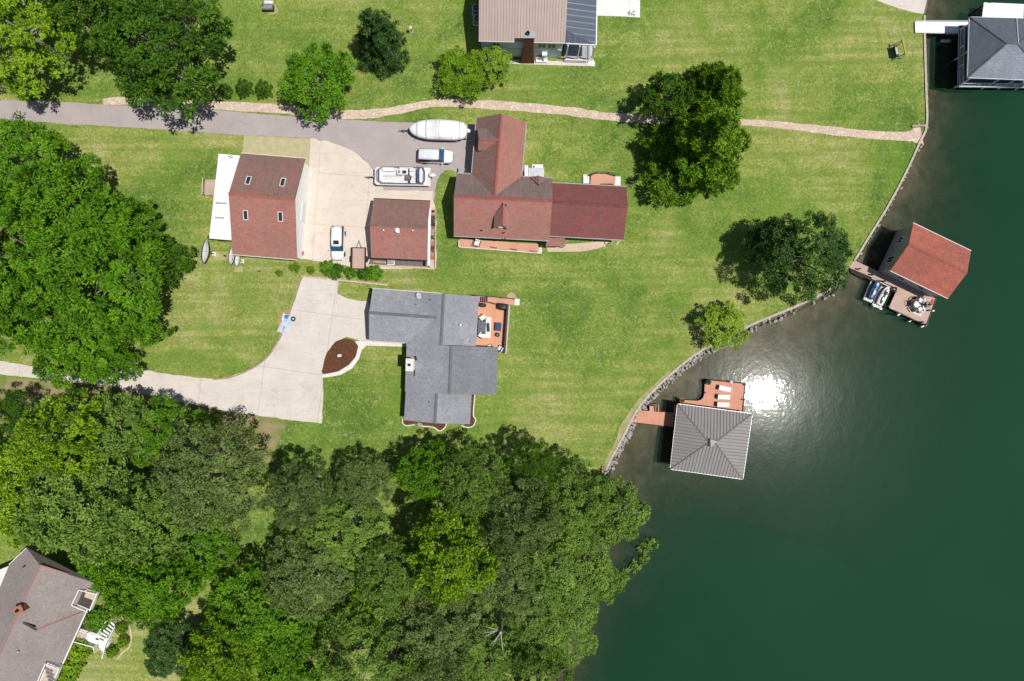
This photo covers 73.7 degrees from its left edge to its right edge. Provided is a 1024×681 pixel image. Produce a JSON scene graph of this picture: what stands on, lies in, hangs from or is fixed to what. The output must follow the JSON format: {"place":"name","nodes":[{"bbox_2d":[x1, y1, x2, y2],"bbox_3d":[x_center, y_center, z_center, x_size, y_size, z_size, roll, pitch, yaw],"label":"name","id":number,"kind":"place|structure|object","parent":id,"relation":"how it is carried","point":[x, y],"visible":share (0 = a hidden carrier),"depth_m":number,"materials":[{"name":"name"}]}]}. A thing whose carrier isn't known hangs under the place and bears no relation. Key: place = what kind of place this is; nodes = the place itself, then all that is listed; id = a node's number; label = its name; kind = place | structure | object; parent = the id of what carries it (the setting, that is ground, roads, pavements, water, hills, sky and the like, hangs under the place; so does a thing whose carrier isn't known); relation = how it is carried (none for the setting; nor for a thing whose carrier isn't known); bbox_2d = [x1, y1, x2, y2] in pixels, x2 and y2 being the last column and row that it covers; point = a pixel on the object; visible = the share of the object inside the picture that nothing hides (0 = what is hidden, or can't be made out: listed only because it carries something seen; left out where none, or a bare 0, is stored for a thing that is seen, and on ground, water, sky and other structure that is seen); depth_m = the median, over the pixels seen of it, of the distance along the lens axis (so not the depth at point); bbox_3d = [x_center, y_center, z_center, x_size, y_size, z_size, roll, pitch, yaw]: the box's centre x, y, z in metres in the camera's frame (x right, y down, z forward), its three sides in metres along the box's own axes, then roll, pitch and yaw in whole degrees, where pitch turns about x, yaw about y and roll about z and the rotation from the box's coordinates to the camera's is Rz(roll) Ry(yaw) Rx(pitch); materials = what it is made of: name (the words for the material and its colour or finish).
{"place":"outdoors","nodes":[
{"label":"outdoors","id":0,"kind":"place"},
{"bbox_2d":[0,548,98,680],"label":"pink grey house","id":1,"kind":"structure","parent":0,"point":[46,604],"depth_m":91.01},
{"bbox_2d":[0,378,285,465],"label":"dirt under trees","id":2,"kind":"structure","parent":0,"point":[269,431],"depth_m":95.99,"materials":[{"name":"brown soil"}]},
{"bbox_2d":[0,388,41,444],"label":"broadleaf tree","id":3,"kind":"object","parent":2,"relation":"on","point":[17,396],"visible":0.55,"depth_m":87.55,"materials":[{"name":"green plant"}]},
{"bbox_2d":[3,385,114,491],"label":"broadleaf tree","id":4,"kind":"object","parent":2,"relation":"on","point":[32,431],"visible":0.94,"depth_m":81.96,"materials":[{"name":"green plant"}]},
{"bbox_2d":[63,390,167,482],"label":"broadleaf tree","id":5,"kind":"object","parent":2,"relation":"on","point":[127,436],"visible":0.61,"depth_m":86.83,"materials":[{"name":"green plant"}]},
{"bbox_2d":[124,393,204,467],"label":"broadleaf tree","id":6,"kind":"object","parent":2,"relation":"on","point":[167,426],"visible":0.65,"depth_m":88.60,"materials":[{"name":"green plant"}]},
{"bbox_2d":[146,419,271,539],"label":"broadleaf tree","id":7,"kind":"object","parent":2,"relation":"on","point":[170,460],"visible":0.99,"depth_m":82.27,"materials":[{"name":"green plant"}]},
{"bbox_2d":[0,277,369,422],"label":"concrete driveway","id":8,"kind":"structure","parent":0,"point":[284,380],"depth_m":95.98,"materials":[{"name":"beige concrete"}]},
{"bbox_2d":[370,198,430,265],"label":"garage","id":9,"kind":"structure","parent":0,"point":[400,229],"depth_m":92.40,"materials":[{"name":"red tile"}]},
{"bbox_2d":[0,0,926,680],"bbox_3d":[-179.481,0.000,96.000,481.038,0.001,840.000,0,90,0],"label":"ground","id":10,"kind":"structure","parent":0,"point":[602,340],"depth_m":96.00,"materials":[{"name":"green plant"}]},
{"bbox_2d":[0,253,56,355],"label":"broadleaf tree","id":11,"kind":"object","parent":10,"relation":"on","point":[8,318],"visible":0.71,"depth_m":86.06,"materials":[{"name":"green plant"}]},
{"bbox_2d":[0,442,65,539],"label":"broadleaf tree","id":12,"kind":"object","parent":10,"relation":"on","point":[13,500],"visible":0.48,"depth_m":82.75,"materials":[{"name":"green plant"}]},
{"bbox_2d":[0,0,77,101],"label":"broadleaf tree","id":13,"kind":"object","parent":10,"relation":"on","point":[18,34],"visible":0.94,"depth_m":85.90,"materials":[{"name":"green plant"}]},
{"bbox_2d":[0,188,83,310],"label":"broadleaf tree","id":14,"kind":"object","parent":10,"relation":"on","point":[8,218],"visible":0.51,"depth_m":83.15,"materials":[{"name":"green plant"}]},
{"bbox_2d":[0,111,84,225],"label":"broadleaf tree","id":15,"kind":"object","parent":10,"relation":"on","point":[9,142],"visible":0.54,"depth_m":86.05,"materials":[{"name":"green plant"}]},
{"bbox_2d":[6,151,141,266],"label":"broadleaf tree","id":16,"kind":"object","parent":10,"relation":"on","point":[34,201],"visible":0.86,"depth_m":82.74,"materials":[{"name":"green plant"}]},
{"bbox_2d":[12,445,139,567],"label":"broadleaf tree","id":17,"kind":"object","parent":10,"relation":"on","point":[44,537],"visible":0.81,"depth_m":82.41,"materials":[{"name":"green plant"}]},
{"bbox_2d":[25,292,129,390],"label":"broadleaf tree","id":18,"kind":"object","parent":10,"relation":"on","point":[71,359],"visible":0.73,"depth_m":86.44,"materials":[{"name":"green plant"}]},
{"bbox_2d":[41,0,138,60],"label":"broadleaf tree","id":19,"kind":"object","parent":10,"relation":"on","point":[89,9],"visible":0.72,"depth_m":85.71,"materials":[{"name":"green plant"}]},
{"bbox_2d":[74,621,115,658],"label":"white porch steps","id":20,"kind":"structure","parent":10,"relation":"on","point":[101,639],"depth_m":95.00,"materials":[{"name":"paint"}]},
{"bbox_2d":[83,606,109,631],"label":"round bush","id":21,"kind":"object","parent":10,"relation":"on","point":[90,618],"visible":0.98,"depth_m":94.51,"materials":[{"name":"green plant"}]},
{"bbox_2d":[27,215,166,344],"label":"broadleaf tree","id":22,"kind":"object","parent":10,"relation":"on","point":[70,293],"visible":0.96,"depth_m":82.27,"materials":[{"name":"green plant"}]},
{"bbox_2d":[91,341,143,386],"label":"broadleaf tree","id":23,"kind":"object","parent":10,"relation":"on","point":[98,371],"visible":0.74,"depth_m":90.06,"materials":[{"name":"green plant"}]},
{"bbox_2d":[71,527,166,601],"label":"broadleaf tree","id":24,"kind":"object","parent":10,"relation":"on","point":[83,567],"visible":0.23,"depth_m":86.53,"materials":[{"name":"green plant"}]},
{"bbox_2d":[97,194,163,247],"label":"broadleaf tree","id":25,"kind":"object","parent":10,"relation":"on","point":[157,224],"visible":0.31,"depth_m":89.83,"materials":[{"name":"green plant"}]},
{"bbox_2d":[102,288,175,348],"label":"broadleaf tree","id":26,"kind":"object","parent":10,"relation":"on","point":[134,333],"visible":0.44,"depth_m":88.39,"materials":[{"name":"green plant"}]},
{"bbox_2d":[95,469,194,573],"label":"broadleaf tree","id":27,"kind":"object","parent":10,"relation":"on","point":[128,540],"visible":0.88,"depth_m":81.98,"materials":[{"name":"green plant"}]},
{"bbox_2d":[96,527,205,629],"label":"broadleaf tree","id":28,"kind":"object","parent":10,"relation":"on","point":[140,609],"visible":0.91,"depth_m":83.42,"materials":[{"name":"green plant"}]},
{"bbox_2d":[136,233,195,290],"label":"broadleaf tree","id":29,"kind":"object","parent":10,"relation":"on","point":[175,249],"visible":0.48,"depth_m":89.95,"materials":[{"name":"green plant"}]},
{"bbox_2d":[99,0,233,120],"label":"broadleaf tree","id":30,"kind":"object","parent":10,"relation":"on","point":[127,61],"visible":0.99,"depth_m":85.22,"materials":[{"name":"green plant"}]},
{"bbox_2d":[142,620,205,677],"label":"broadleaf tree","id":31,"kind":"object","parent":10,"relation":"on","point":[164,667],"visible":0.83,"depth_m":90.09,"materials":[{"name":"green plant"}]},
{"bbox_2d":[158,510,240,590],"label":"broadleaf tree","id":32,"kind":"object","parent":10,"relation":"on","point":[203,539],"visible":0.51,"depth_m":89.61,"materials":[{"name":"green plant"}]},
{"bbox_2d":[176,613,279,680],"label":"broadleaf tree","id":33,"kind":"object","parent":10,"relation":"on","point":[193,662],"visible":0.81,"depth_m":85.01,"materials":[{"name":"green plant"}]},
{"bbox_2d":[0,100,474,199],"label":"asphalt drive","id":34,"kind":"structure","parent":10,"relation":"on","point":[374,144],"depth_m":95.98,"materials":[{"name":"grey asphalt"}]},
{"bbox_2d":[399,130,466,141],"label":"boat trailer","id":35,"kind":"object","parent":34,"relation":"on","point":[439,140],"visible":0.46,"depth_m":95.44,"materials":[{"name":"black metal"}]},
{"bbox_2d":[409,118,470,140],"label":"covered boat","id":36,"kind":"object","parent":35,"relation":"on","point":[441,129],"visible":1,"depth_m":93.99,"materials":[{"name":"grey fabric"}]},
{"bbox_2d":[417,147,453,164],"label":"sports utility vehicle","id":37,"kind":"object","parent":34,"relation":"on","point":[435,156],"visible":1,"depth_m":94.49,"materials":[{"name":"silver metal"}]},
{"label":"pontoon trailer","id":38,"kind":"object","parent":34,"relation":"on","visible":0},
{"bbox_2d":[374,166,435,185],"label":"pontoon boat","id":39,"kind":"object","parent":38,"relation":"on","point":[401,176],"visible":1,"depth_m":94.62,"materials":[{"name":"metal"}]},
{"bbox_2d":[207,152,309,259],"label":"workshop","id":40,"kind":"structure","parent":10,"relation":"on","point":[259,208],"depth_m":91.60,"materials":[{"name":"red tile"}]},
{"bbox_2d":[200,551,317,667],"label":"broadleaf tree","id":41,"kind":"object","parent":10,"relation":"on","point":[272,620],"visible":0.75,"depth_m":86.45,"materials":[{"name":"green plant"}]},
{"bbox_2d":[242,135,309,165],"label":"worn grass strip","id":42,"kind":"object","parent":10,"relation":"on","point":[287,146],"visible":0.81,"depth_m":95.99,"materials":[{"name":"plant"}]},
{"bbox_2d":[252,615,333,680],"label":"broadleaf tree","id":43,"kind":"object","parent":10,"relation":"on","point":[304,671],"visible":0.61,"depth_m":87.13,"materials":[{"name":"green plant"}]},
{"bbox_2d":[261,458,339,530],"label":"broadleaf tree","id":44,"kind":"object","parent":10,"relation":"on","point":[313,499],"visible":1,"depth_m":83.87,"materials":[{"name":"green plant"}]},
{"bbox_2d":[262,523,358,623],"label":"broadleaf tree","id":45,"kind":"object","parent":10,"relation":"on","point":[283,568],"visible":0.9,"depth_m":85.52,"materials":[{"name":"green plant"}]},
{"bbox_2d":[277,41,356,124],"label":"broadleaf tree","id":46,"kind":"object","parent":10,"relation":"on","point":[296,70],"visible":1,"depth_m":90.14,"materials":[{"name":"green plant"}]},
{"bbox_2d":[322,339,357,373],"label":"mulch bed","id":47,"kind":"object","parent":10,"relation":"on","point":[346,349],"visible":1,"depth_m":95.94,"materials":[{"name":"brown wood"}]},
{"bbox_2d":[296,481,395,579],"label":"broadleaf tree","id":48,"kind":"object","parent":10,"relation":"on","point":[334,521],"visible":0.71,"depth_m":87.63,"materials":[{"name":"green plant"}]},
{"bbox_2d":[328,570,392,637],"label":"broadleaf tree","id":49,"kind":"object","parent":10,"relation":"on","point":[352,595],"visible":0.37,"depth_m":87.77,"materials":[{"name":"green plant"}]},
{"bbox_2d":[322,341,406,377],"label":"garden walk","id":50,"kind":"structure","parent":10,"relation":"on","point":[361,345],"depth_m":95.92,"materials":[{"name":"beige concrete"}]},
{"bbox_2d":[333,449,395,517],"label":"broadleaf tree","id":51,"kind":"object","parent":10,"relation":"on","point":[349,493],"visible":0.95,"depth_m":87.11,"materials":[{"name":"green plant"}]},
{"bbox_2d":[302,138,436,268],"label":"concrete yard","id":52,"kind":"structure","parent":10,"relation":"on","point":[343,191],"depth_m":95.97,"materials":[{"name":"beige concrete"}]},
{"bbox_2d":[329,226,345,260],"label":"parked car","id":53,"kind":"object","parent":52,"relation":"on","point":[338,235],"visible":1,"depth_m":94.65,"materials":[{"name":"white paint"}]},
{"bbox_2d":[368,259,434,269],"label":"board edging","id":54,"kind":"object","parent":52,"relation":"on","point":[414,264],"visible":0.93,"depth_m":95.93,"materials":[{"name":"beige wood"}]},
{"bbox_2d":[312,596,432,680],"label":"broadleaf tree","id":55,"kind":"object","parent":10,"relation":"on","point":[341,669],"visible":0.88,"depth_m":83.23,"materials":[{"name":"green plant"}]},
{"bbox_2d":[355,5,411,78],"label":"conifer tree","id":56,"kind":"object","parent":10,"relation":"on","point":[381,38],"visible":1,"depth_m":90.77,"materials":[{"name":"green plant"}]},
{"bbox_2d":[356,535,432,616],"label":"broadleaf tree","id":57,"kind":"object","parent":10,"relation":"on","point":[404,592],"visible":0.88,"depth_m":84.51,"materials":[{"name":"green plant"}]},
{"bbox_2d":[385,642,465,680],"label":"broadleaf tree","id":58,"kind":"object","parent":10,"relation":"on","point":[427,669],"visible":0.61,"depth_m":82.58,"materials":[{"name":"green plant"}]},
{"bbox_2d":[390,439,462,509],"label":"broadleaf tree","id":59,"kind":"object","parent":10,"relation":"on","point":[428,471],"visible":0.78,"depth_m":87.02,"materials":[{"name":"green plant"}]},
{"bbox_2d":[369,288,497,423],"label":"grey house","id":60,"kind":"structure","parent":10,"relation":"on","point":[451,369],"depth_m":92.15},
{"bbox_2d":[384,572,488,675],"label":"broadleaf tree","id":61,"kind":"object","parent":10,"relation":"on","point":[436,617],"visible":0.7,"depth_m":84.45,"materials":[{"name":"green plant"}]},
{"bbox_2d":[406,498,502,606],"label":"broadleaf tree","id":62,"kind":"object","parent":10,"relation":"on","point":[465,569],"visible":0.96,"depth_m":81.13,"materials":[{"name":"green plant"}]},
{"bbox_2d":[433,45,488,104],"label":"bush","id":63,"kind":"object","parent":10,"relation":"on","point":[469,79],"visible":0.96,"depth_m":92.47,"materials":[{"name":"green plant"}]},
{"bbox_2d":[437,442,517,522],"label":"broadleaf tree","id":64,"kind":"object","parent":10,"relation":"on","point":[488,480],"visible":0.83,"depth_m":83.68,"materials":[{"name":"green plant"}]},
{"bbox_2d":[440,618,541,680],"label":"broadleaf tree","id":65,"kind":"object","parent":10,"relation":"on","point":[480,653],"visible":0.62,"depth_m":87.71,"materials":[{"name":"green plant"}]},
{"bbox_2d":[473,44,513,87],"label":"bush","id":66,"kind":"object","parent":10,"relation":"on","point":[494,57],"visible":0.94,"depth_m":92.64,"materials":[{"name":"green plant"}]},
{"bbox_2d":[474,295,519,353],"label":"orange deck","id":67,"kind":"structure","parent":10,"relation":"on","point":[493,312],"depth_m":95.10,"materials":[{"name":"wood"}]},
{"bbox_2d":[458,239,541,253],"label":"porch deck","id":68,"kind":"structure","parent":10,"relation":"on","point":[508,246],"depth_m":95.55,"materials":[{"name":"wood"}]},
{"bbox_2d":[473,531,556,624],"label":"broadleaf tree","id":69,"kind":"object","parent":10,"relation":"on","point":[510,603],"visible":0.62,"depth_m":86.55,"materials":[{"name":"green plant"}]},
{"bbox_2d":[471,472,562,567],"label":"broadleaf tree","id":70,"kind":"object","parent":10,"relation":"on","point":[526,540],"visible":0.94,"depth_m":81.36,"materials":[{"name":"green plant"}]},
{"bbox_2d":[502,434,563,495],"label":"broadleaf tree","id":71,"kind":"object","parent":10,"relation":"on","point":[530,459],"visible":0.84,"depth_m":86.27,"materials":[{"name":"green plant"}]},
{"bbox_2d":[479,0,597,66],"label":"tan house","id":72,"kind":"structure","parent":10,"relation":"on","point":[527,31],"depth_m":90.56,"materials":[{"name":"metal"}]},
{"bbox_2d":[504,639,575,680],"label":"broadleaf tree","id":73,"kind":"object","parent":10,"relation":"on","point":[515,660],"visible":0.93,"depth_m":85.67,"materials":[{"name":"green plant"}]},
{"bbox_2d":[506,581,598,671],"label":"broadleaf tree","id":74,"kind":"object","parent":10,"relation":"on","point":[550,621],"visible":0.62,"depth_m":87.65,"materials":[{"name":"green plant"}]},
{"bbox_2d":[511,517,618,621],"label":"broadleaf tree","id":75,"kind":"object","parent":10,"relation":"on","point":[549,559],"visible":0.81,"depth_m":86.16,"materials":[{"name":"green plant"}]},
{"bbox_2d":[536,454,620,546],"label":"broadleaf tree","id":76,"kind":"object","parent":10,"relation":"on","point":[577,491],"visible":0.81,"depth_m":86.15,"materials":[{"name":"green plant"}]},
{"bbox_2d":[597,0,639,17],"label":"concrete pad","id":77,"kind":"object","parent":10,"relation":"on","point":[620,8],"visible":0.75,"depth_m":95.94,"materials":[{"name":"white concrete"}]},
{"bbox_2d":[638,70,696,130],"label":"broadleaf tree","id":78,"kind":"object","parent":10,"relation":"on","point":[678,86],"visible":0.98,"depth_m":89.07,"materials":[{"name":"green plant"}]},
{"bbox_2d":[637,98,752,207],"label":"broadleaf tree","id":79,"kind":"object","parent":10,"relation":"on","point":[711,136],"visible":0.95,"depth_m":88.25,"materials":[{"name":"green plant"}]},
{"bbox_2d":[677,59,747,122],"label":"broadleaf tree","id":80,"kind":"object","parent":10,"relation":"on","point":[715,83],"visible":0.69,"depth_m":88.76,"materials":[{"name":"green plant"}]},
{"bbox_2d":[694,300,750,350],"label":"broadleaf tree","id":81,"kind":"object","parent":10,"relation":"on","point":[724,317],"visible":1,"depth_m":92.19,"materials":[{"name":"green plant"}]},
{"bbox_2d":[741,216,802,272],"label":"broadleaf tree","id":82,"kind":"object","parent":10,"relation":"on","point":[750,245],"visible":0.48,"depth_m":90.20,"materials":[{"name":"green plant"}]},
{"bbox_2d":[756,210,853,306],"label":"broadleaf tree","id":83,"kind":"object","parent":10,"relation":"on","point":[835,249],"visible":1,"depth_m":85.74,"materials":[{"name":"green plant"}]},
{"bbox_2d":[877,0,926,13],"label":"boat ramp","id":84,"kind":"object","parent":10,"relation":"on","point":[915,6],"visible":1,"depth_m":95.97,"materials":[{"name":"beige concrete"}]},
{"bbox_2d":[103,97,923,145],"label":"stone path","id":85,"kind":"structure","parent":0,"point":[914,135],"depth_m":95.96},
{"bbox_2d":[453,114,627,247],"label":"red house","id":86,"kind":"structure","parent":0,"point":[497,195],"depth_m":91.27,"materials":[{"name":"brown tile"}]},
{"bbox_2d":[547,241,608,251],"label":"tan patio","id":87,"kind":"structure","parent":0,"point":[577,247],"depth_m":95.95,"materials":[{"name":"concrete"}]},
{"bbox_2d":[602,371,671,472],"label":"worn shore path","id":88,"kind":"structure","parent":0,"point":[623,426],"depth_m":95.99,"materials":[{"name":"beige soil"}]},
{"bbox_2d":[553,0,929,680],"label":"lake bank","id":89,"kind":"structure","parent":0,"point":[799,308],"depth_m":97.11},
{"bbox_2d":[580,556,628,604],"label":"broadleaf tree","id":90,"kind":"object","parent":89,"relation":"on","point":[619,583],"visible":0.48,"depth_m":89.75,"materials":[{"name":"green plant"}]},
{"bbox_2d":[582,475,650,545],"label":"broadleaf tree","id":91,"kind":"object","parent":89,"relation":"on","point":[633,521],"visible":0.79,"depth_m":88.33,"materials":[{"name":"green plant"}]},
{"bbox_2d":[603,283,837,474],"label":"stone retaining wall","id":92,"kind":"structure","parent":89,"relation":"on","point":[668,376],"depth_m":95.91,"materials":[{"name":"grey stone"}]},
{"bbox_2d":[606,46,928,476],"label":"riprap stones","id":93,"kind":"object","parent":89,"relation":"on","point":[643,407],"visible":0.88,"depth_m":96.48,"materials":[{"name":"grey stone"}]},
{"bbox_2d":[853,15,927,260],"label":"seawall","id":94,"kind":"object","parent":89,"relation":"on","point":[925,125],"visible":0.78,"depth_m":95.83,"materials":[{"name":"grey concrete"}]},
{"bbox_2d":[558,0,1023,680],"bbox_3d":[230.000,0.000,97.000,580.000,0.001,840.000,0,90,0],"label":"lake water","id":95,"kind":"structure","parent":0,"point":[862,520],"depth_m":97.00,"materials":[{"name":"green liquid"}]},
{"bbox_2d":[670,403,753,479],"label":"grey boathouse","id":96,"kind":"object","parent":95,"relation":"in","point":[711,441],"visible":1,"depth_m":93.29,"materials":[{"name":"grey metal"}]},
{"bbox_2d":[633,404,673,427],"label":"gangway","id":97,"kind":"object","parent":96,"relation":"attached to","point":[654,415],"visible":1,"depth_m":96.35,"materials":[{"name":"wood"}]},
{"bbox_2d":[680,379,745,411],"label":"sun deck","id":98,"kind":"structure","parent":95,"relation":"in","point":[709,399],"depth_m":96.35,"materials":[{"name":"wood"}]},
{"bbox_2d":[849,261,936,327],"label":"red boathouse dock","id":99,"kind":"object","parent":95,"relation":"in","point":[903,294],"visible":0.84,"depth_m":96.35,"materials":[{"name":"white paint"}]},
{"bbox_2d":[878,222,970,298],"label":"red boathouse","id":100,"kind":"object","parent":95,"relation":"in","point":[925,260],"visible":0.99,"depth_m":92.27,"materials":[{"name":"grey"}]},
{"bbox_2d":[914,20,967,35],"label":"white gangway","id":101,"kind":"object","parent":95,"relation":"in","point":[928,27],"visible":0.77,"depth_m":95.74,"materials":[{"name":"metal"}]},
{"bbox_2d":[953,16,1023,89],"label":"slate boathouse","id":102,"kind":"object","parent":95,"relation":"in","point":[990,52],"visible":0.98,"depth_m":91.90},
{"bbox_2d":[976,0,1023,17],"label":"swim platform","id":103,"kind":"structure","parent":95,"relation":"in","point":[1005,10],"depth_m":95.00,"materials":[{"name":"white metal"}]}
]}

